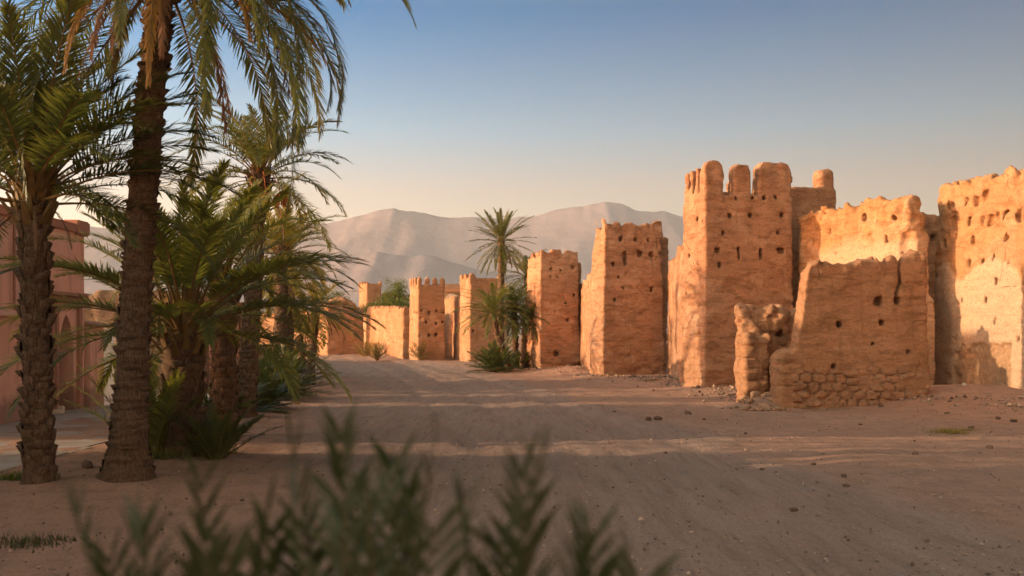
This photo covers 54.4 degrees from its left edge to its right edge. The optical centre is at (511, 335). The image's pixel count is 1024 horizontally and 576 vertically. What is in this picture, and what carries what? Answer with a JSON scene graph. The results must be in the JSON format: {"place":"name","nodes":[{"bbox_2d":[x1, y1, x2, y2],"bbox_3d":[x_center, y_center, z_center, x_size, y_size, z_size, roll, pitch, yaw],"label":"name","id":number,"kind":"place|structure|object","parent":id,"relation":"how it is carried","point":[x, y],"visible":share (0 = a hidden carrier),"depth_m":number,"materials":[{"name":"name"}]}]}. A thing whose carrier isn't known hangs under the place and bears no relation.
{"place":"outdoors","nodes":[
{"label":"outdoors","id":0,"kind":"place"},
{"bbox_2d":[0,204,89,424],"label":"building","id":1,"kind":"structure","parent":0,"point":[66,365],"depth_m":25.04,"materials":[{"name":"paint"}]},
{"bbox_2d":[0,389,209,468],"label":"pavement","id":2,"kind":"structure","parent":0,"point":[9,458],"depth_m":19.96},
{"bbox_2d":[84,321,109,407],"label":"garden wall","id":3,"kind":"structure","parent":2,"relation":"on","point":[92,353],"depth_m":27.00,"materials":[{"name":"paint"}]},
{"bbox_2d":[84,252,667,336],"bbox_3d":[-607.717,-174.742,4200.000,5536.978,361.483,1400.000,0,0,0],"label":"hills","id":4,"kind":"structure","parent":0,"point":[385,266],"depth_m":4028.56,"materials":[{"name":"grey stone"}]},
{"bbox_2d":[84,202,683,280],"bbox_3d":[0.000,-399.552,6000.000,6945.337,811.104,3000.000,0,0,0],"label":"mountains","id":5,"kind":"structure","parent":0,"point":[393,231],"depth_m":5612.51,"materials":[{"name":"grey stone"}]},
{"bbox_2d":[0,337,1023,575],"bbox_3d":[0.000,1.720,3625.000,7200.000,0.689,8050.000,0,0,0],"label":"ground","id":6,"kind":"structure","parent":0,"point":[17,508],"depth_m":15.72,"materials":[{"name":"brown soil"}]},
{"bbox_2d":[0,469,61,481],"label":"grass tuft","id":7,"kind":"object","parent":6,"relation":"on","point":[11,477],"visible":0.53,"depth_m":13.30,"materials":[{"name":"green plant"}]},
{"bbox_2d":[0,447,91,471],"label":"kerb","id":8,"kind":"structure","parent":6,"relation":"on","point":[15,466],"depth_m":16.10,"materials":[{"name":"stone"}]},
{"bbox_2d":[0,530,125,552],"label":"grass tuft","id":9,"kind":"object","parent":6,"relation":"on","point":[34,540],"visible":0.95,"depth_m":9.62,"materials":[{"name":"green plant"}]},
{"bbox_2d":[82,460,92,468],"bbox_3d":[-6.353,1.924,14.889,0.159,0.130,0.261,0,0,-22],"label":"stone","id":10,"kind":"object","parent":6,"relation":"on","point":[87,464],"visible":1,"depth_m":14.82,"materials":[{"name":"brown stone"}]},
{"bbox_2d":[66,374,161,422],"bbox_3d":[-7.112,1.321,18.983,2.422,1.393,2.454,0,0,-17],"label":"young palm","id":11,"kind":"object","parent":6,"relation":"on","point":[103,406],"visible":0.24,"depth_m":18.34,"materials":[{"name":"green plant"}]},
{"bbox_2d":[0,0,245,484],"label":"date palm","id":12,"kind":"object","parent":6,"relation":"on","point":[57,113],"visible":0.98,"depth_m":12.79,"materials":[{"name":"green plant"}]},
{"bbox_2d":[75,356,210,452],"bbox_3d":[-5.594,1.149,15.857,2.001,1.728,1.750,0,0,29],"label":"young palm","id":13,"kind":"object","parent":6,"relation":"on","point":[156,432],"visible":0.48,"depth_m":15.58,"materials":[{"name":"green plant"}]},
{"bbox_2d":[84,290,211,389],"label":"house","id":14,"kind":"structure","parent":6,"relation":"on","point":[98,315],"depth_m":36.15,"materials":[{"name":"concrete"}]},
{"bbox_2d":[104,328,117,389],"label":"wall","id":15,"kind":"structure","parent":14,"relation":"in","point":[110,381],"depth_m":35.86,"materials":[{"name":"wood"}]},
{"bbox_2d":[150,446,203,462],"bbox_3d":[-5.553,1.821,15.568,1.634,0.311,0.796,0,0,0],"label":"grass tuft","id":16,"kind":"object","parent":6,"relation":"on","point":[160,455],"visible":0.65,"depth_m":15.50,"materials":[{"name":"green plant"}]},
{"bbox_2d":[0,157,386,456],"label":"date palm","id":17,"kind":"object","parent":6,"relation":"on","point":[186,332],"visible":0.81,"depth_m":15.63,"materials":[{"name":"green plant"}]},
{"bbox_2d":[0,0,416,482],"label":"date palm","id":18,"kind":"object","parent":6,"relation":"on","point":[127,456],"visible":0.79,"depth_m":13.26,"materials":[{"name":"green plant"}]},
{"bbox_2d":[157,399,282,459],"bbox_3d":[-4.626,1.514,15.702,1.832,1.010,1.684,0,0,-34],"label":"young palm","id":19,"kind":"object","parent":6,"relation":"on","point":[213,439],"visible":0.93,"depth_m":15.48,"materials":[{"name":"green plant"}]},
{"bbox_2d":[204,298,241,382],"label":"garden wall","id":20,"kind":"structure","parent":6,"relation":"on","point":[208,377],"depth_m":38.49,"materials":[{"name":"paint"}]},
{"bbox_2d":[102,164,363,428],"bbox_3d":[-5.446,-0.506,19.405,5.176,5.511,4.621,0,0,0],"label":"date palm","id":21,"kind":"object","parent":6,"relation":"on","point":[223,390],"visible":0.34,"depth_m":19.18,"materials":[{"name":"green plant"}]},
{"bbox_2d":[202,378,281,415],"bbox_3d":[-6.824,1.920,23.932,2.477,2.162,2.767,0,0,-25],"label":"spiky shrub","id":22,"kind":"object","parent":6,"relation":"on","point":[206,402],"visible":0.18,"depth_m":23.80,"materials":[{"name":"green plant"}]},
{"bbox_2d":[226,447,259,454],"bbox_3d":[-4.706,1.888,16.366,1.100,0.176,0.645,0,0,0],"label":"grass tuft","id":23,"kind":"object","parent":6,"relation":"on","point":[240,452],"visible":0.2,"depth_m":16.36,"materials":[{"name":"green plant"}]},
{"bbox_2d":[167,99,350,417],"bbox_3d":[-6.103,-1.706,24.003,4.449,7.912,4.764,0,0,41],"label":"date palm","id":24,"kind":"object","parent":6,"relation":"on","point":[258,154],"visible":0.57,"depth_m":23.67,"materials":[{"name":"green plant"}]},
{"bbox_2d":[208,355,318,397],"bbox_3d":[-7.968,1.822,30.734,3.641,2.826,3.594,0,0,-22],"label":"spiky shrub","id":25,"kind":"object","parent":6,"relation":"on","point":[264,365],"visible":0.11,"depth_m":30.27,"materials":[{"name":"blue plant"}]},
{"bbox_2d":[256,368,303,413],"bbox_3d":[-6.793,1.886,26.973,2.370,2.217,2.228,0,0,0],"label":"spiky shrub","id":26,"kind":"object","parent":6,"relation":"on","point":[271,395],"visible":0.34,"depth_m":26.50,"materials":[{"name":"green plant"}]},
{"bbox_2d":[260,311,319,357],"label":"fortress wall","id":27,"kind":"structure","parent":6,"relation":"on","point":[271,320],"depth_m":92.86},
{"bbox_2d":[233,188,351,353],"bbox_3d":[-8.162,-1.392,34.860,4.271,7.284,4.472,0,0,17],"label":"date palm","id":28,"kind":"object","parent":6,"relation":"on","point":[277,327],"visible":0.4,"depth_m":34.81,"materials":[{"name":"green plant"}]},
{"bbox_2d":[262,346,325,385],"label":"spiky shrub","id":29,"kind":"object","parent":6,"relation":"on","point":[291,350],"visible":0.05,"depth_m":41.25,"materials":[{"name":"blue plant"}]},
{"bbox_2d":[267,343,331,390],"bbox_3d":[-7.906,1.804,34.916,3.616,3.272,3.607,0,0,0],"label":"spiky shrub","id":30,"kind":"object","parent":6,"relation":"on","point":[296,360],"visible":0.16,"depth_m":34.80,"materials":[{"name":"green plant"}]},
{"bbox_2d":[258,337,342,395],"bbox_3d":[-7.456,1.718,31.989,4.322,3.483,4.280,0,0,0],"label":"spiky shrub","id":31,"kind":"object","parent":6,"relation":"on","point":[298,368],"visible":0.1,"depth_m":31.73,"materials":[{"name":"green plant"}]},
{"bbox_2d":[260,263,342,355],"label":"date palm","id":32,"kind":"object","parent":6,"relation":"on","point":[291,315],"visible":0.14,"depth_m":43.81,"materials":[{"name":"green plant"}]},
{"bbox_2d":[262,213,348,346],"bbox_3d":[-9.063,-1.420,40.061,4.678,7.339,4.491,0,0,30],"label":"date palm","id":33,"kind":"object","parent":6,"relation":"on","point":[291,249],"visible":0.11,"depth_m":39.84,"materials":[{"name":"green plant"}]},
{"bbox_2d":[294,316,329,372],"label":"date palm","id":34,"kind":"object","parent":6,"relation":"on","point":[300,336],"visible":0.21,"depth_m":52.84,"materials":[{"name":"green plant"}]},
{"bbox_2d":[272,280,362,378],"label":"date palm","id":35,"kind":"object","parent":6,"relation":"on","point":[315,321],"visible":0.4,"depth_m":46.81,"materials":[{"name":"green plant"}]},
{"bbox_2d":[315,380,338,382],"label":"kerb slab","id":36,"kind":"structure","parent":6,"relation":"on","point":[335,381],"depth_m":42.70,"materials":[{"name":"stone"}]},
{"bbox_2d":[358,281,381,342],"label":"tower","id":37,"kind":"structure","parent":6,"relation":"on","point":[369,292],"depth_m":115.60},
{"bbox_2d":[359,294,408,318],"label":"tree","id":38,"kind":"object","parent":6,"relation":"on","point":[366,306],"visible":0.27,"depth_m":96.69,"materials":[{"name":"green plant"}]},
{"bbox_2d":[373,276,409,307],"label":"tree","id":39,"kind":"object","parent":6,"relation":"on","point":[398,291],"visible":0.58,"depth_m":103.65,"materials":[{"name":"green plant"}]},
{"bbox_2d":[409,277,444,359],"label":"tower","id":40,"kind":"structure","parent":6,"relation":"on","point":[427,313],"depth_m":76.37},
{"bbox_2d":[444,296,459,359],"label":"fortress wall","id":41,"kind":"structure","parent":6,"relation":"on","point":[452,343],"depth_m":79.64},
{"bbox_2d":[444,284,507,352],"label":"house","id":42,"kind":"structure","parent":6,"relation":"on","point":[451,289],"depth_m":95.00,"materials":[{"name":"stone"}]},
{"bbox_2d":[459,273,504,361],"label":"tower","id":43,"kind":"structure","parent":6,"relation":"on","point":[472,338],"depth_m":72.45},
{"bbox_2d":[445,281,532,368],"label":"date palm","id":44,"kind":"object","parent":6,"relation":"on","point":[490,302],"visible":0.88,"depth_m":56.91,"materials":[{"name":"green plant"}]},
{"bbox_2d":[463,340,525,372],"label":"spiky shrub","id":45,"kind":"object","parent":6,"relation":"on","point":[492,359],"visible":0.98,"depth_m":54.91,"materials":[{"name":"green plant"}]},
{"bbox_2d":[464,207,536,346],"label":"date palm","id":46,"kind":"object","parent":6,"relation":"on","point":[499,229],"visible":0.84,"depth_m":63.77,"materials":[{"name":"green plant"}]},
{"bbox_2d":[479,284,534,361],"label":"date palm","id":47,"kind":"object","parent":6,"relation":"on","point":[515,343],"visible":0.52,"depth_m":58.11,"materials":[{"name":"green plant"}]},
{"bbox_2d":[488,245,546,343],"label":"date palm","id":48,"kind":"object","parent":6,"relation":"on","point":[524,268],"visible":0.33,"depth_m":62.67,"materials":[{"name":"green plant"}]},
{"bbox_2d":[509,349,532,367],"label":"spiky shrub","id":49,"kind":"object","parent":6,"relation":"on","point":[517,358],"visible":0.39,"depth_m":57.95,"materials":[{"name":"green plant"}]},
{"bbox_2d":[498,301,549,367],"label":"date palm","id":50,"kind":"object","parent":6,"relation":"on","point":[523,330],"visible":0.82,"depth_m":57.13,"materials":[{"name":"green plant"}]},
{"bbox_2d":[526,249,581,368],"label":"tower","id":51,"kind":"structure","parent":6,"relation":"on","point":[554,282],"depth_m":57.07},
{"bbox_2d":[579,270,592,373],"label":"fortress wall","id":52,"kind":"structure","parent":6,"relation":"on","point":[585,328],"depth_m":53.18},
{"bbox_2d":[590,219,668,375],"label":"tower","id":53,"kind":"structure","parent":6,"relation":"on","point":[629,301],"depth_m":47.07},
{"bbox_2d":[653,416,662,419],"bbox_3d":[3.520,1.985,23.924,0.168,0.134,0.194,0,0,42],"label":"stone","id":54,"kind":"object","parent":6,"relation":"on","point":[657,418],"visible":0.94,"depth_m":23.87,"materials":[{"name":"brown stone"}]},
{"bbox_2d":[667,244,683,381],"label":"fortress wall","id":55,"kind":"structure","parent":6,"relation":"on","point":[675,298],"depth_m":41.62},
{"bbox_2d":[746,398,753,403],"bbox_3d":[6.671,1.829,27.904,0.193,0.179,0.302,0,0,42],"label":"stone","id":56,"kind":"object","parent":6,"relation":"on","point":[749,400],"visible":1,"depth_m":27.81,"materials":[{"name":"brown stone"}]},
{"bbox_2d":[750,391,760,397],"bbox_3d":[6.936,1.689,28.406,0.255,0.242,0.313,0,0,-15],"label":"stone","id":57,"kind":"object","parent":6,"relation":"on","point":[754,394],"visible":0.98,"depth_m":28.29,"materials":[{"name":"beige stone"}]},
{"bbox_2d":[681,160,835,387],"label":"tower","id":58,"kind":"structure","parent":6,"relation":"on","point":[740,243],"depth_m":36.80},
{"bbox_2d":[733,303,795,401],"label":"ruined wall","id":59,"kind":"structure","parent":6,"relation":"on","point":[763,334],"depth_m":29.82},
{"bbox_2d":[760,403,769,408],"bbox_3d":[6.926,1.912,27.186,0.212,0.174,0.348,0,0,-22],"label":"stone","id":60,"kind":"object","parent":6,"relation":"on","point":[765,405],"visible":0.77,"depth_m":27.12,"materials":[{"name":"beige stone"}]},
{"bbox_2d":[769,249,929,408],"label":"ruined wall","id":61,"kind":"structure","parent":6,"relation":"on","point":[859,336],"depth_m":27.57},
{"bbox_2d":[797,194,935,385],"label":"fortress wall","id":62,"kind":"structure","parent":6,"relation":"on","point":[879,228],"depth_m":33.78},
{"bbox_2d":[921,212,939,381],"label":"fortress wall","id":63,"kind":"structure","parent":6,"relation":"on","point":[931,227],"depth_m":36.36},
{"bbox_2d":[916,426,977,434],"bbox_3d":[8.956,1.935,20.380,1.290,0.161,0.786,0,0,0],"label":"grass tuft","id":64,"kind":"object","parent":6,"relation":"on","point":[945,430],"visible":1,"depth_m":20.32,"materials":[{"name":"plant"}]},
{"bbox_2d":[950,427,981,430],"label":"grass tuft","id":65,"kind":"object","parent":6,"relation":"on","point":[967,429],"visible":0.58,"depth_m":20.89,"materials":[{"name":"green plant"}]},
{"bbox_2d":[934,165,1023,389],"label":"fortress wall","id":66,"kind":"structure","parent":6,"relation":"on","point":[979,298],"depth_m":30.80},
{"bbox_2d":[0,363,1023,575],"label":"gravel","id":67,"kind":"structure","parent":0,"point":[718,392],"depth_m":13.71,"materials":[{"name":"brown gravel"}]},
{"bbox_2d":[0,0,1023,232],"label":"sky","id":68,"kind":"structure","parent":0,"point":[531,107],"materials":[{"name":"blue"}]},
{"bbox_2d":[245,354,1023,575],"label":"dirt road","id":69,"kind":"structure","parent":0,"point":[361,375],"depth_m":13.06,"materials":[{"name":"brown soil"}]},
{"bbox_2d":[57,446,298,575],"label":"young palm","id":70,"kind":"object","parent":69,"relation":"on","point":[214,558],"visible":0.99,"depth_m":1.56,"materials":[{"name":"green plant"}]},
{"bbox_2d":[329,288,352,300],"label":"tree","id":71,"kind":"object","parent":69,"relation":"on","point":[339,294],"visible":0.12,"depth_m":99.89,"materials":[{"name":"green plant"}]},
{"bbox_2d":[319,297,363,355],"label":"fortress wall","id":72,"kind":"structure","parent":69,"relation":"on","point":[336,345],"depth_m":89.14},
{"bbox_2d":[349,339,378,356],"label":"dry bush","id":73,"kind":"object","parent":69,"relation":"on","point":[366,348],"visible":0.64,"depth_m":83.39,"materials":[{"name":"green plant"}]},
{"bbox_2d":[267,398,484,575],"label":"young palm","id":74,"kind":"object","parent":69,"relation":"on","point":[334,547],"visible":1,"depth_m":1.50,"materials":[{"name":"green plant"}]},
{"bbox_2d":[360,341,391,359],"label":"dry bush","id":75,"kind":"object","parent":69,"relation":"on","point":[376,352],"visible":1,"depth_m":77.98,"materials":[{"name":"green plant"}]},
{"bbox_2d":[366,305,409,358],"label":"fortress wall","id":76,"kind":"structure","parent":69,"relation":"on","point":[394,320],"depth_m":82.36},
{"bbox_2d":[407,342,437,359],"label":"dry bush","id":77,"kind":"object","parent":69,"relation":"on","point":[419,352],"visible":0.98,"depth_m":75.75,"materials":[{"name":"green plant"}]},
{"bbox_2d":[453,418,597,575],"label":"young palm","id":78,"kind":"object","parent":69,"relation":"on","point":[524,562],"visible":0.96,"depth_m":1.52,"materials":[{"name":"green leaves"}]},
{"bbox_2d":[564,495,684,575],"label":"young palm","id":79,"kind":"object","parent":69,"relation":"on","point":[610,565],"visible":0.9,"depth_m":1.55,"materials":[{"name":"green plant"}]},
{"bbox_2d":[788,507,797,511],"bbox_3d":[3.226,1.995,11.404,0.106,0.059,0.090,0,0,0],"label":"stone","id":80,"kind":"object","parent":69,"relation":"on","point":[793,509],"visible":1,"depth_m":11.38,"materials":[{"name":"brown stone"}]}
]}

